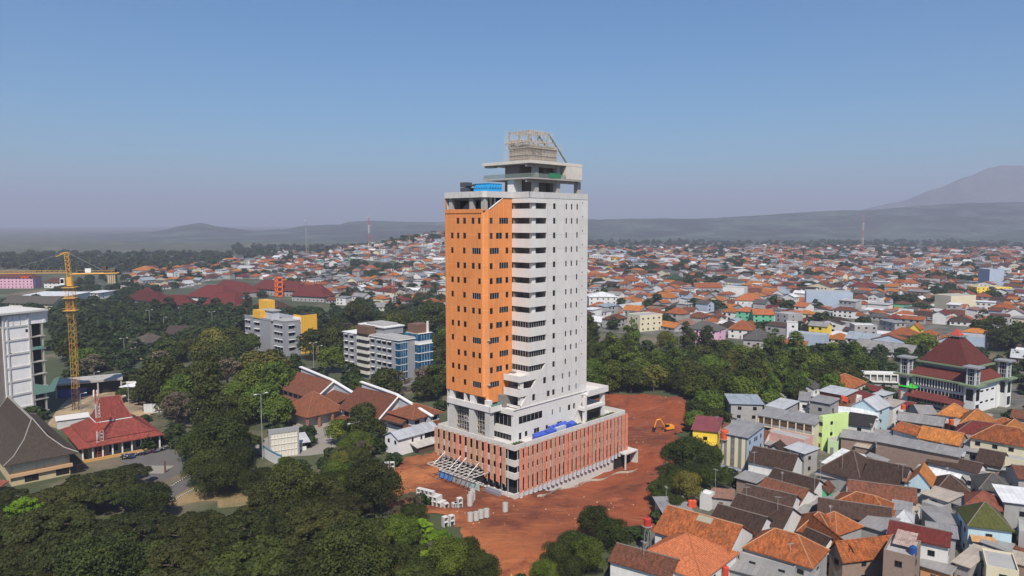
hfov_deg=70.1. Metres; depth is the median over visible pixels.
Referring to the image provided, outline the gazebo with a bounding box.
[897,383,917,401]
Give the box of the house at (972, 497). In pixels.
[964,490,1002,511]
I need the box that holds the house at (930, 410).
[908,404,936,415]
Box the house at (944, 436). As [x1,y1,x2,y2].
[916,425,967,447]
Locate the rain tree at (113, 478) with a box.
[53,467,137,506]
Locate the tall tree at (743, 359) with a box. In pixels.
[734,353,760,385]
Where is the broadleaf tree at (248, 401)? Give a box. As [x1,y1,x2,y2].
[231,394,263,425]
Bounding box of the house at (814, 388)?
[805,378,821,395]
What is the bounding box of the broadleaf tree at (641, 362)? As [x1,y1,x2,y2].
[623,358,651,368]
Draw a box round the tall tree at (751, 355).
[748,351,758,362]
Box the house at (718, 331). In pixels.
[688,321,726,342]
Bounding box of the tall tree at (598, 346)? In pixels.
[588,342,605,364]
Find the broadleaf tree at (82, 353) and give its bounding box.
[66,347,102,372]
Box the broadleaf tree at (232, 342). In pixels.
[220,338,239,355]
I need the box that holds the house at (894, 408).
[885,398,905,428]
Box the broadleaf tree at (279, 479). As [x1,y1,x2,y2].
[256,460,322,502]
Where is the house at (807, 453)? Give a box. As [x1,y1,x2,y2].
[783,442,819,473]
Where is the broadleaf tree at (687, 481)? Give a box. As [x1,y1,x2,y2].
[671,470,703,501]
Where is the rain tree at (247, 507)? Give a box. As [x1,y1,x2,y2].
[236,501,267,510]
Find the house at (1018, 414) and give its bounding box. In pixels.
[1010,408,1023,422]
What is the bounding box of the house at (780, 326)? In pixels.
[764,321,785,337]
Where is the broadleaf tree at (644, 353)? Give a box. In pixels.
[631,349,654,363]
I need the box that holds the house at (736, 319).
[726,317,741,321]
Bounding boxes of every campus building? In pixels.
[0,274,42,287]
[1,295,70,308]
[26,291,89,298]
[43,278,63,287]
[90,290,115,298]
[126,289,165,304]
[127,333,160,348]
[133,266,158,271]
[156,294,197,310]
[165,325,195,335]
[186,285,245,305]
[202,292,249,308]
[217,280,259,297]
[246,300,292,309]
[253,279,303,296]
[290,284,335,301]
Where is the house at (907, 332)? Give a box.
[889,327,918,336]
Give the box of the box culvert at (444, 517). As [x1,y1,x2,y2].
[441,515,448,522]
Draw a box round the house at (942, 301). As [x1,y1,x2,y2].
[934,293,975,308]
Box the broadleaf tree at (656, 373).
[642,364,667,390]
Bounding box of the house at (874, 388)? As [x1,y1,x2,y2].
[865,383,884,392]
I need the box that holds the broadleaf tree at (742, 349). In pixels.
[728,344,752,353]
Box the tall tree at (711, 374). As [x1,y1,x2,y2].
[699,367,720,384]
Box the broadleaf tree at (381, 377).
[368,365,402,391]
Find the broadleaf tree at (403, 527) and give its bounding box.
[384,512,421,545]
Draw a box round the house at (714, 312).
[709,311,720,314]
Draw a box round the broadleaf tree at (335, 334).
[325,324,347,345]
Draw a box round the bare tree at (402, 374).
[394,370,411,391]
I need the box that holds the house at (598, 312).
[587,307,601,316]
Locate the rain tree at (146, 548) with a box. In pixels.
[95,539,177,575]
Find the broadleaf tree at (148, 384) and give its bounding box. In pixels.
[130,376,164,403]
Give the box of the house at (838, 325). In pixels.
[819,319,845,331]
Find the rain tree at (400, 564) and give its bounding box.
[335,543,408,575]
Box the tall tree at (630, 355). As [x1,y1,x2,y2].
[624,345,642,362]
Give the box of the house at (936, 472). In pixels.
[919,465,968,485]
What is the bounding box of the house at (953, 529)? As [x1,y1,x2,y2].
[925,521,958,563]
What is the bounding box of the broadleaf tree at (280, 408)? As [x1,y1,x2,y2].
[257,396,295,424]
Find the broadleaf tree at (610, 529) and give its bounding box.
[594,517,633,546]
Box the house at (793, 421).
[755,407,820,446]
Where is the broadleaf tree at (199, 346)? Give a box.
[189,339,218,361]
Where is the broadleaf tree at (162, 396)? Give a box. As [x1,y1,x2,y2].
[153,388,175,415]
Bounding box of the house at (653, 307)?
[646,306,664,310]
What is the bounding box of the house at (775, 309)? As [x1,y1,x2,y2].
[769,307,781,311]
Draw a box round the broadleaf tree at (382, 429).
[373,419,387,435]
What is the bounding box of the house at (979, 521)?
[955,501,1014,550]
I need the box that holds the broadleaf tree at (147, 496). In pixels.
[121,480,177,511]
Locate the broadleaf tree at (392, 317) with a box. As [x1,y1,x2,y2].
[378,312,403,324]
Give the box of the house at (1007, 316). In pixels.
[989,313,1010,327]
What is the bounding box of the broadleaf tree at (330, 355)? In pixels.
[316,345,346,372]
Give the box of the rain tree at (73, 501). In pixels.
[42,499,95,522]
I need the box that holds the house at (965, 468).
[926,458,987,487]
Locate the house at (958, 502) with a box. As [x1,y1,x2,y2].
[952,492,963,516]
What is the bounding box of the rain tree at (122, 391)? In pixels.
[114,386,136,400]
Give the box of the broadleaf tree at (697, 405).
[685,399,708,413]
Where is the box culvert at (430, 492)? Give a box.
[428,490,434,495]
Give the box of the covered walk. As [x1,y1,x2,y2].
[861,370,898,387]
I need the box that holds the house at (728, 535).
[652,504,754,554]
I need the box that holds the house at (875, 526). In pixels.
[858,516,900,537]
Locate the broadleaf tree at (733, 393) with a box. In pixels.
[721,390,745,402]
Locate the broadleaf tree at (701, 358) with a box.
[695,354,720,362]
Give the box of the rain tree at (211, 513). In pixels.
[171,509,225,536]
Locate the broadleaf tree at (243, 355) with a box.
[234,350,263,374]
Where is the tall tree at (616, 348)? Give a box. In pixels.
[599,334,626,364]
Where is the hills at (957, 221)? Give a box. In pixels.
[61,202,1023,241]
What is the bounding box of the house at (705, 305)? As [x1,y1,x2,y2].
[695,299,713,311]
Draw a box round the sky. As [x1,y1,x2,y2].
[0,0,1023,226]
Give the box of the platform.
[55,373,122,398]
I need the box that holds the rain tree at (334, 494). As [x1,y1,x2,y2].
[324,487,373,501]
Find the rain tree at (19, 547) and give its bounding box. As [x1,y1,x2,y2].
[0,530,46,553]
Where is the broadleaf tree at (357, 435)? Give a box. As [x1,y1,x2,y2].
[348,430,374,451]
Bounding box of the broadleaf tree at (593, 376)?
[586,367,606,394]
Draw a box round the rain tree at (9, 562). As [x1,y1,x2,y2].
[0,544,45,575]
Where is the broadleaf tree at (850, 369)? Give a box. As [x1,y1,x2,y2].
[834,362,865,380]
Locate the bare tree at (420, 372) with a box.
[410,365,427,379]
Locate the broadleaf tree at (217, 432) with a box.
[175,413,250,462]
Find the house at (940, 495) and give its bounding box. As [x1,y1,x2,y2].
[920,486,963,511]
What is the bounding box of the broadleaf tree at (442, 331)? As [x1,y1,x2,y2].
[437,327,445,339]
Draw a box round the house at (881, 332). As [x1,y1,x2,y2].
[877,330,890,333]
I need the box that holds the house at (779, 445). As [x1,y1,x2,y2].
[768,439,786,451]
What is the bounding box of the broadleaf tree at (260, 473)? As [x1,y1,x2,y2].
[253,466,271,480]
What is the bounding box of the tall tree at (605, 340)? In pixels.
[597,331,613,352]
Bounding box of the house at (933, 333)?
[919,329,940,338]
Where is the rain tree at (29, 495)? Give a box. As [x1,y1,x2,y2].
[0,492,37,512]
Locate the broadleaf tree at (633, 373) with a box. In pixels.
[618,362,648,392]
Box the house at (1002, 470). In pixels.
[985,465,1005,477]
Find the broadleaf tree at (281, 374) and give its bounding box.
[258,359,296,394]
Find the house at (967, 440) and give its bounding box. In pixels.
[963,434,970,458]
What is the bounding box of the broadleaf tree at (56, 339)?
[51,332,82,359]
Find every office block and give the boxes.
[244,299,317,355]
[342,320,432,386]
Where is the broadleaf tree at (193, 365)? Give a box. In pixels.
[189,360,207,378]
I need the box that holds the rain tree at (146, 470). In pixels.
[111,463,152,475]
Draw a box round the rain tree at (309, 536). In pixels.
[285,517,318,540]
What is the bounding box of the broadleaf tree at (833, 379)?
[819,373,847,388]
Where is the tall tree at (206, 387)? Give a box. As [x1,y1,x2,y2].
[183,379,228,430]
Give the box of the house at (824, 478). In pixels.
[815,470,837,481]
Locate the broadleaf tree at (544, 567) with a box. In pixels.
[527,558,561,575]
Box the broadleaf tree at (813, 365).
[806,363,822,370]
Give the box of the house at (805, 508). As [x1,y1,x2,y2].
[797,504,812,513]
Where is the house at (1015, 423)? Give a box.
[1002,419,1023,428]
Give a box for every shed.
[55,412,89,428]
[120,382,135,395]
[299,432,310,450]
[747,470,768,475]
[764,440,775,447]
[853,442,876,454]
[865,452,890,461]
[912,503,921,523]
[980,538,1014,552]
[1011,549,1023,575]
[1013,539,1023,551]
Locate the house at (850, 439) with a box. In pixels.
[839,429,878,449]
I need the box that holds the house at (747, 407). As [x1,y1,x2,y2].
[724,393,764,422]
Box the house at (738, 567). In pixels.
[729,552,820,575]
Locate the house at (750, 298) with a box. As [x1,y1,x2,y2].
[735,293,761,303]
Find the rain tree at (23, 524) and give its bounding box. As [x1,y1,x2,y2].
[0,503,97,542]
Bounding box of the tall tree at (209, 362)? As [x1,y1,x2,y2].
[189,347,225,400]
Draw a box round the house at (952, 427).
[945,418,960,430]
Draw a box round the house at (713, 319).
[706,317,720,322]
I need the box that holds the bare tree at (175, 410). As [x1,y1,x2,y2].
[150,391,192,423]
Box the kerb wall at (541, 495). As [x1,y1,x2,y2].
[537,468,637,496]
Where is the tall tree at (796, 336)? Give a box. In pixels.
[780,330,809,359]
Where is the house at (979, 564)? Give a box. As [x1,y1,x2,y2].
[969,544,982,575]
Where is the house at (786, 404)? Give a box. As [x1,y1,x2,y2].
[764,398,799,411]
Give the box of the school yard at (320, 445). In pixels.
[255,424,345,456]
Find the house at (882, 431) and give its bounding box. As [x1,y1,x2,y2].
[872,428,890,434]
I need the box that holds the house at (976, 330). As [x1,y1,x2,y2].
[961,328,988,348]
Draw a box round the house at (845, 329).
[842,327,848,332]
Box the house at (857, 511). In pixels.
[817,497,891,521]
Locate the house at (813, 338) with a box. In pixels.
[789,330,828,351]
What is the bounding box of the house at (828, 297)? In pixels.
[805,289,852,305]
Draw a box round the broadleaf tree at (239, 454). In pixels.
[212,442,256,482]
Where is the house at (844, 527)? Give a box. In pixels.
[825,511,864,539]
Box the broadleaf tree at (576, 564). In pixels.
[555,554,588,575]
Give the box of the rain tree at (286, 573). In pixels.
[262,569,303,575]
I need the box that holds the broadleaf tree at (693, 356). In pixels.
[683,352,704,360]
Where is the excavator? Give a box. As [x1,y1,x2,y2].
[652,419,673,431]
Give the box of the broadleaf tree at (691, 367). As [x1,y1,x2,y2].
[684,361,703,378]
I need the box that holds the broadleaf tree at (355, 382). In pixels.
[348,377,367,390]
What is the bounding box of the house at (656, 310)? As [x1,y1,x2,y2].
[641,308,663,314]
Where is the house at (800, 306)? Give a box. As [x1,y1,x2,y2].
[794,302,813,311]
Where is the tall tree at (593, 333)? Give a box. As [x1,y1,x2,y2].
[587,314,598,342]
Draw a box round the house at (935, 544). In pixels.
[886,519,952,574]
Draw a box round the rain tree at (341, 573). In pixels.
[314,567,382,575]
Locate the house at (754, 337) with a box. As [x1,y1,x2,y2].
[743,329,773,348]
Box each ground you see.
[0,226,1013,575]
[123,271,445,306]
[378,393,691,575]
[587,289,969,339]
[603,371,1023,575]
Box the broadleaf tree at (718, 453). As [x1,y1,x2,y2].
[706,445,723,464]
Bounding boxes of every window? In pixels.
[24,473,38,481]
[56,467,68,475]
[71,464,83,472]
[95,446,103,453]
[109,443,117,451]
[123,441,130,448]
[425,431,433,437]
[472,248,480,253]
[472,293,480,298]
[473,337,480,343]
[473,381,480,387]
[490,248,498,253]
[490,293,498,298]
[490,337,498,343]
[490,381,498,387]
[496,233,501,238]
[496,277,501,283]
[496,322,501,327]
[496,365,501,371]
[499,218,507,223]
[499,262,507,268]
[499,306,507,312]
[500,350,507,356]
[797,568,803,574]
[834,557,838,565]
[895,560,901,567]
[928,550,934,556]
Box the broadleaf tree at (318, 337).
[296,327,332,359]
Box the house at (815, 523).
[807,514,854,553]
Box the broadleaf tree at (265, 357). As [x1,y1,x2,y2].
[238,349,295,384]
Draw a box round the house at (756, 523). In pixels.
[711,503,772,537]
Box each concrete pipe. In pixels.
[467,494,472,506]
[467,512,472,521]
[473,511,478,520]
[478,509,483,518]
[484,508,488,517]
[502,502,507,511]
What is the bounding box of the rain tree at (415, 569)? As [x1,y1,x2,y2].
[384,560,440,575]
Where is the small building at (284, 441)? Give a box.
[268,426,299,456]
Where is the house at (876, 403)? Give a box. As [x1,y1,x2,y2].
[849,394,891,429]
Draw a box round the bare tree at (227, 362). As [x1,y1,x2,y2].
[217,357,242,387]
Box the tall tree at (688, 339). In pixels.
[677,321,698,349]
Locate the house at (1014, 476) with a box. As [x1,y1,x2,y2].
[1005,464,1023,486]
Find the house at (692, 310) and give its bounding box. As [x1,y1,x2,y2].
[682,307,697,313]
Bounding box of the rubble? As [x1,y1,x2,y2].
[388,395,671,575]
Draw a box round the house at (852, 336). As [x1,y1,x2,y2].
[844,331,881,343]
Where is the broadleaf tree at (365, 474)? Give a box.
[340,457,405,513]
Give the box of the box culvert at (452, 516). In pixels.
[448,514,454,521]
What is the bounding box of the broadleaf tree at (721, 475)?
[704,464,732,486]
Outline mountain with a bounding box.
[863,165,1023,209]
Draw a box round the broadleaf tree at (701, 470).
[685,463,713,486]
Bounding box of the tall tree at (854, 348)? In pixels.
[840,340,863,361]
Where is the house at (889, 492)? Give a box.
[847,479,917,505]
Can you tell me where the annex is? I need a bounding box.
[384,421,437,454]
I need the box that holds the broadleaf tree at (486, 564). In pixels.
[460,549,502,575]
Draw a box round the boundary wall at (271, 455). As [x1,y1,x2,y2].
[259,444,281,463]
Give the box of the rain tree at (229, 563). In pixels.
[199,534,296,575]
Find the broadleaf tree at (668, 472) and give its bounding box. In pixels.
[655,462,686,493]
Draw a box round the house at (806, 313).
[799,310,814,317]
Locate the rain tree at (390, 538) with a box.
[378,535,391,542]
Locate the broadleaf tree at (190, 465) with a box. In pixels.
[179,447,223,481]
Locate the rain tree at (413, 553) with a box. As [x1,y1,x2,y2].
[390,543,436,570]
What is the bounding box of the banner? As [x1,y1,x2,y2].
[438,470,479,490]
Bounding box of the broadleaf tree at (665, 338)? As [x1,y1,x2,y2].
[654,331,678,351]
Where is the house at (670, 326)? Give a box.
[661,320,684,331]
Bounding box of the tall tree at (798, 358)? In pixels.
[787,353,811,373]
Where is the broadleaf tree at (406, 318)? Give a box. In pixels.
[397,313,416,331]
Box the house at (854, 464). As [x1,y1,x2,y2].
[817,450,867,491]
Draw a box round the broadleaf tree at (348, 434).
[342,430,354,439]
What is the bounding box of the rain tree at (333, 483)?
[296,474,347,497]
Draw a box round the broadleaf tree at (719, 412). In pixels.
[704,407,733,426]
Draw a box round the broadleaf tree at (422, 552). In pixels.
[420,547,437,564]
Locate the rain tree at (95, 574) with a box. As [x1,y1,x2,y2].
[54,568,125,575]
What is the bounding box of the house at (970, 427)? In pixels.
[955,420,1000,434]
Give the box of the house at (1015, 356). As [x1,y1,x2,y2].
[1010,349,1023,363]
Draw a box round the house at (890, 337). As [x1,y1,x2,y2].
[871,332,906,343]
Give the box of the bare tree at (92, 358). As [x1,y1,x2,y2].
[75,353,105,374]
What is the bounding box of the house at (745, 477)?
[734,470,767,491]
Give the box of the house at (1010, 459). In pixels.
[1004,452,1023,465]
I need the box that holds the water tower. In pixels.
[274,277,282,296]
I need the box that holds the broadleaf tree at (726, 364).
[720,360,734,368]
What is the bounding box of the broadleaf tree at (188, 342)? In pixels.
[178,337,198,360]
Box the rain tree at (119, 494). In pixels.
[95,482,149,510]
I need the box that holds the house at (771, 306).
[766,305,780,308]
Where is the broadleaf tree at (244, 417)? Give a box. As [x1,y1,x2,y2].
[228,407,245,422]
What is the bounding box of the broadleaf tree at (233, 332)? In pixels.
[222,325,244,340]
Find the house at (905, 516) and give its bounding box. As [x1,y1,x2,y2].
[894,510,914,523]
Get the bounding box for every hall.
[0,396,83,487]
[61,395,163,462]
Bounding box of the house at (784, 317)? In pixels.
[775,311,802,324]
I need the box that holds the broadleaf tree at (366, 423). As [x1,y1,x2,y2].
[341,415,379,435]
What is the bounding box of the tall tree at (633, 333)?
[623,318,640,343]
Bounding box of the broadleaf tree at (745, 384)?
[731,375,758,394]
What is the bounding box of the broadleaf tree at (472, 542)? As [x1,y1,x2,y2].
[459,534,485,571]
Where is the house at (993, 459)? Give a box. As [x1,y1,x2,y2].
[975,448,1007,475]
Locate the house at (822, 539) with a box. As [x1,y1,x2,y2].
[801,527,833,571]
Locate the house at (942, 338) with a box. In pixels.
[938,333,950,341]
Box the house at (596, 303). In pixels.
[590,302,602,306]
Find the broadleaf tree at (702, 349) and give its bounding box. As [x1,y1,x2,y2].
[688,344,718,356]
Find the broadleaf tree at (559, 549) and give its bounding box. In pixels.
[537,539,571,572]
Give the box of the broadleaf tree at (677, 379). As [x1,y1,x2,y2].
[666,370,688,393]
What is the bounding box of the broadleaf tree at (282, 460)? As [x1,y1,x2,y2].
[272,456,294,467]
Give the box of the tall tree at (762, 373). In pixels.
[754,361,774,395]
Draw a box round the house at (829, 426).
[818,412,848,450]
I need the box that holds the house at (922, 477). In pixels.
[906,461,936,503]
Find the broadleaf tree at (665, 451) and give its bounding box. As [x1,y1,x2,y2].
[659,441,688,464]
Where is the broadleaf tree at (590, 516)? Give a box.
[576,504,611,540]
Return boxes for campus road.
[168,475,196,498]
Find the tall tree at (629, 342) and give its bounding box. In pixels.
[617,334,634,359]
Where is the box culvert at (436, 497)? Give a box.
[432,495,438,501]
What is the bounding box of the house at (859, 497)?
[834,491,895,516]
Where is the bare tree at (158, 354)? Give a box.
[149,350,176,362]
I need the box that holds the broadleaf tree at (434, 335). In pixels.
[430,331,437,343]
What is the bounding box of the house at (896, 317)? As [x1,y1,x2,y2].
[885,314,901,320]
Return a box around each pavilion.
[284,391,341,426]
[387,402,443,427]
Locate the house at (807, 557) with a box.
[741,527,829,575]
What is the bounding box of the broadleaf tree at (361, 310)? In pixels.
[342,300,374,323]
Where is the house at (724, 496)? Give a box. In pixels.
[711,487,734,508]
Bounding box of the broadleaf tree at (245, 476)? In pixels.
[234,470,256,488]
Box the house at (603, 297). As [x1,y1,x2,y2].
[587,292,616,305]
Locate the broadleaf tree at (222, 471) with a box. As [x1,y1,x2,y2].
[188,458,239,496]
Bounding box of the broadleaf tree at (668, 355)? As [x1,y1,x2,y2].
[664,346,688,365]
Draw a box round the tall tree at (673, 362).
[665,347,686,385]
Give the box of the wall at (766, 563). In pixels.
[739,549,795,575]
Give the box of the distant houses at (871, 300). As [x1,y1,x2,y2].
[121,231,1023,325]
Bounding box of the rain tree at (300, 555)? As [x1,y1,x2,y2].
[265,540,338,575]
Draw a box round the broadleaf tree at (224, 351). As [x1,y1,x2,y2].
[212,343,239,370]
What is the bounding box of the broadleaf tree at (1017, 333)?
[1005,320,1023,345]
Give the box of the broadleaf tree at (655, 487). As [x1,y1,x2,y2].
[646,478,671,500]
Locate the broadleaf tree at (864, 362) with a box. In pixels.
[845,354,879,370]
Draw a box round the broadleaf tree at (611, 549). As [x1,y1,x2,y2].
[607,545,614,555]
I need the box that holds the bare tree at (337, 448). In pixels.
[330,446,350,455]
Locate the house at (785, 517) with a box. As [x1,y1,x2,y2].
[730,492,802,533]
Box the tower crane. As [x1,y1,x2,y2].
[0,252,118,409]
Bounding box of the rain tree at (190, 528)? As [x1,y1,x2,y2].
[154,516,222,540]
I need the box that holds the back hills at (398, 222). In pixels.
[341,219,596,225]
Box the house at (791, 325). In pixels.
[786,321,797,337]
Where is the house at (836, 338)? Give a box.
[829,333,845,342]
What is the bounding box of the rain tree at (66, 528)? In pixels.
[54,519,107,531]
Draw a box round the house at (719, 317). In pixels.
[710,315,725,319]
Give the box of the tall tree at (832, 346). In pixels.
[822,342,843,362]
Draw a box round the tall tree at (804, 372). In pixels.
[788,363,812,386]
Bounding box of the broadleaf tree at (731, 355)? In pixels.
[719,350,739,365]
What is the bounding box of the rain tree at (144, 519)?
[89,509,178,542]
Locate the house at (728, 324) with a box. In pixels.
[720,320,734,330]
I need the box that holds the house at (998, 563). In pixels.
[981,548,1018,575]
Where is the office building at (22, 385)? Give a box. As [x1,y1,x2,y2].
[0,306,59,409]
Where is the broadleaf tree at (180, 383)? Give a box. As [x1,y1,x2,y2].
[155,374,195,395]
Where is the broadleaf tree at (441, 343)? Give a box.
[434,333,445,348]
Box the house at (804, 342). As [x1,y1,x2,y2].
[784,338,808,349]
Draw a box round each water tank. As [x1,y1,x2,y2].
[474,183,501,191]
[642,517,651,549]
[688,499,692,507]
[692,499,696,507]
[718,429,727,465]
[722,565,728,575]
[909,545,916,555]
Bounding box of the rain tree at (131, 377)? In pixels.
[122,373,140,382]
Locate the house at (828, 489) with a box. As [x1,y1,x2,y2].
[822,479,835,496]
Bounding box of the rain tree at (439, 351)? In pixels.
[433,346,445,356]
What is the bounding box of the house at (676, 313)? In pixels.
[665,307,690,320]
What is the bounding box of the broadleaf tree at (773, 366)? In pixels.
[769,363,786,377]
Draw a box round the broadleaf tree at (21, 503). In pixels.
[3,496,44,522]
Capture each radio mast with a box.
[93,390,105,456]
[305,220,307,255]
[368,218,371,255]
[391,269,396,303]
[777,250,782,306]
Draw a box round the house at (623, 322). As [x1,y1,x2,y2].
[602,314,626,327]
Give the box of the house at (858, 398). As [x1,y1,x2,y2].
[856,394,861,401]
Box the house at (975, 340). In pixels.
[963,333,985,347]
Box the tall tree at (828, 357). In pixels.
[821,351,837,364]
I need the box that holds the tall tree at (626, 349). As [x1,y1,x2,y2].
[611,338,630,362]
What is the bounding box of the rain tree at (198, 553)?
[137,535,236,575]
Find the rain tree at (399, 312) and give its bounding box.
[380,309,412,317]
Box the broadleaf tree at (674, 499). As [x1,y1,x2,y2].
[666,494,686,505]
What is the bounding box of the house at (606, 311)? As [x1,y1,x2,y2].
[596,308,611,316]
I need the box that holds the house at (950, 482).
[933,474,970,491]
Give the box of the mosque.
[893,329,1017,410]
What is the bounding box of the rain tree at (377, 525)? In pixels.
[338,516,391,542]
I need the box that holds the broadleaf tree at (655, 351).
[647,348,664,359]
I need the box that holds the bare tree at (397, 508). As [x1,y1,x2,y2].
[386,505,401,514]
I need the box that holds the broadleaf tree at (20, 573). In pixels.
[0,569,36,575]
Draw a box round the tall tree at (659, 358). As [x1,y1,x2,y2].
[652,355,668,369]
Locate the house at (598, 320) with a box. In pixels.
[594,316,603,325]
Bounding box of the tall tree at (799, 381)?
[784,369,808,399]
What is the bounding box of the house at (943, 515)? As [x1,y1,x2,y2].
[919,506,960,544]
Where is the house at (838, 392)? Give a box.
[818,385,857,406]
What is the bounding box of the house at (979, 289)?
[967,286,1011,292]
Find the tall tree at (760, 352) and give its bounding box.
[746,344,767,364]
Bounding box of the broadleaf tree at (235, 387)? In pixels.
[220,380,249,400]
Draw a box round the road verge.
[170,483,229,506]
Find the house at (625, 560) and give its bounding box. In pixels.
[608,542,678,575]
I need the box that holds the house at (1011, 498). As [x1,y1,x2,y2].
[992,484,1023,528]
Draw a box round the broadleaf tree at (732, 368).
[729,365,740,372]
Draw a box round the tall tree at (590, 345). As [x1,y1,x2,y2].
[587,335,598,356]
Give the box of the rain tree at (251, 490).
[241,479,313,505]
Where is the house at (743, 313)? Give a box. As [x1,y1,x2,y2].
[736,306,752,320]
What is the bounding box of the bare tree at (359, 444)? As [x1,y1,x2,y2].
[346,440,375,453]
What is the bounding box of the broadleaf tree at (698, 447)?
[669,434,716,468]
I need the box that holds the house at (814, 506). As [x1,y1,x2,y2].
[809,496,833,511]
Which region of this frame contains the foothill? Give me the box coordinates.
[958,229,1023,246]
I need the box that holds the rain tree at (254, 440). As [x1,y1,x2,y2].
[221,433,263,447]
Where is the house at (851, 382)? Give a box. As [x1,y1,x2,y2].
[822,373,866,389]
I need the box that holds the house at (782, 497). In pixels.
[742,483,801,509]
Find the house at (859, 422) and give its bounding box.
[848,412,880,432]
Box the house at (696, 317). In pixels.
[690,311,710,322]
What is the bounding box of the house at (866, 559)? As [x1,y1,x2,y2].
[829,534,895,575]
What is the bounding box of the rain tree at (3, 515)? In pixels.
[0,510,40,536]
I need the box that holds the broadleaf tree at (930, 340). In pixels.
[903,333,939,349]
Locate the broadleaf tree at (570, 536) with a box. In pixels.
[555,529,584,556]
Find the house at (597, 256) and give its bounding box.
[589,255,610,258]
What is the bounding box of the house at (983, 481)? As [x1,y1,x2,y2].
[969,472,1009,494]
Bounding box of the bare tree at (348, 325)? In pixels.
[340,322,356,328]
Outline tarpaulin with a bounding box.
[532,420,576,439]
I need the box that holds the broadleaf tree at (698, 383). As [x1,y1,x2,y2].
[682,374,715,398]
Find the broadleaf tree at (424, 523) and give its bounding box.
[415,518,433,539]
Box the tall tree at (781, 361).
[773,354,793,385]
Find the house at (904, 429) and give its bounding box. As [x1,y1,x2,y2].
[891,421,921,439]
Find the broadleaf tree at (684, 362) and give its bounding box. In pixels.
[681,359,694,365]
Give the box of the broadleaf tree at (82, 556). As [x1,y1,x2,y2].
[48,532,146,575]
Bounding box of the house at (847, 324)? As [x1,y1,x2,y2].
[842,321,877,327]
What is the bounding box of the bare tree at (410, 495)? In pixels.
[396,492,423,504]
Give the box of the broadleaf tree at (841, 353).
[835,350,849,358]
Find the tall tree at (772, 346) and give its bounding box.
[761,328,785,360]
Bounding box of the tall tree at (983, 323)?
[968,308,994,336]
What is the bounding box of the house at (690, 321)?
[674,318,695,325]
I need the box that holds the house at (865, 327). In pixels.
[849,323,877,333]
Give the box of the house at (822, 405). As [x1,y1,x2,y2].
[808,394,840,414]
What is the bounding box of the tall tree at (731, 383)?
[717,372,743,407]
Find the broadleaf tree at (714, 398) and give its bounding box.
[691,388,726,409]
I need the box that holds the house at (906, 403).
[903,401,917,412]
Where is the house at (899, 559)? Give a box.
[882,529,920,575]
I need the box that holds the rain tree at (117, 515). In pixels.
[109,514,153,532]
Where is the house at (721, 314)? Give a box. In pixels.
[714,313,726,319]
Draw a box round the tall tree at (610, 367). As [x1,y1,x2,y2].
[603,360,622,393]
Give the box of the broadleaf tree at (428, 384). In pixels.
[410,375,441,400]
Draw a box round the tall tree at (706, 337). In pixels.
[696,325,720,353]
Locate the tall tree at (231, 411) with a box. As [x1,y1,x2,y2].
[206,393,251,446]
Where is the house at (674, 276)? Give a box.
[667,274,683,278]
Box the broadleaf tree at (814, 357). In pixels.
[800,352,826,365]
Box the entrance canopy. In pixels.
[427,452,488,478]
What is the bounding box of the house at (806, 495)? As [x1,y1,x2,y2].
[759,476,817,506]
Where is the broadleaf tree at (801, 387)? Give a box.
[780,380,807,399]
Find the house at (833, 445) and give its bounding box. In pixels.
[828,435,838,453]
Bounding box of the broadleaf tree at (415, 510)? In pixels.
[400,502,429,521]
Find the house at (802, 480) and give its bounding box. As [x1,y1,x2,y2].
[768,467,827,497]
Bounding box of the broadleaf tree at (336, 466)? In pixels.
[323,458,349,475]
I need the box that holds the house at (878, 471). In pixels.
[859,458,912,485]
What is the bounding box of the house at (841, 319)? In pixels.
[803,316,851,321]
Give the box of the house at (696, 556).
[646,532,738,575]
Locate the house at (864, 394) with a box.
[857,389,874,399]
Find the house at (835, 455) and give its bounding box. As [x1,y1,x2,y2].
[821,448,866,464]
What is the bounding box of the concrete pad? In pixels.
[140,466,172,473]
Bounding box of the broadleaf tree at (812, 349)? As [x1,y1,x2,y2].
[794,345,820,355]
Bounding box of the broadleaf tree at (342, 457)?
[327,450,350,462]
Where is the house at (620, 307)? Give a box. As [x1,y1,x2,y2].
[618,302,645,311]
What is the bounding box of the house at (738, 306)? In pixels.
[734,303,752,308]
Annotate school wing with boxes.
[278,366,352,416]
[334,381,433,431]
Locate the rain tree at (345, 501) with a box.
[319,493,372,515]
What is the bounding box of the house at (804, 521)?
[796,511,831,534]
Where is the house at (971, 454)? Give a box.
[963,443,978,460]
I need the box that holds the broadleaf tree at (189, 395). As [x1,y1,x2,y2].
[159,391,197,420]
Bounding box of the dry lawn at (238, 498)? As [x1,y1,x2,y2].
[218,490,247,507]
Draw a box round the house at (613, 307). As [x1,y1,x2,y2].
[595,303,617,314]
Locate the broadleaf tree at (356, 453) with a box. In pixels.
[347,446,371,464]
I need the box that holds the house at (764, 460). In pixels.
[747,445,803,475]
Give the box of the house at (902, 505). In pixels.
[892,499,912,512]
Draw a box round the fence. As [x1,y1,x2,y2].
[143,403,197,412]
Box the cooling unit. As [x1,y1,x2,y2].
[460,182,475,191]
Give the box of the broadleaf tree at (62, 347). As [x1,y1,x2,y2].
[53,335,86,362]
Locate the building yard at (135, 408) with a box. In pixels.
[48,381,155,427]
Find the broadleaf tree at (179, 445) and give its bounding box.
[175,438,190,460]
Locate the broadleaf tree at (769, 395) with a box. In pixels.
[760,388,784,405]
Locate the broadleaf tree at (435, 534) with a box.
[419,529,451,546]
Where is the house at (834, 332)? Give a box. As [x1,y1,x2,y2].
[831,330,846,335]
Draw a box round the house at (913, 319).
[901,315,927,323]
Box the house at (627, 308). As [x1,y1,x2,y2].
[622,304,647,312]
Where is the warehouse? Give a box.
[874,433,964,470]
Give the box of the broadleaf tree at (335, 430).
[323,418,347,443]
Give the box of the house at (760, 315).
[750,309,773,321]

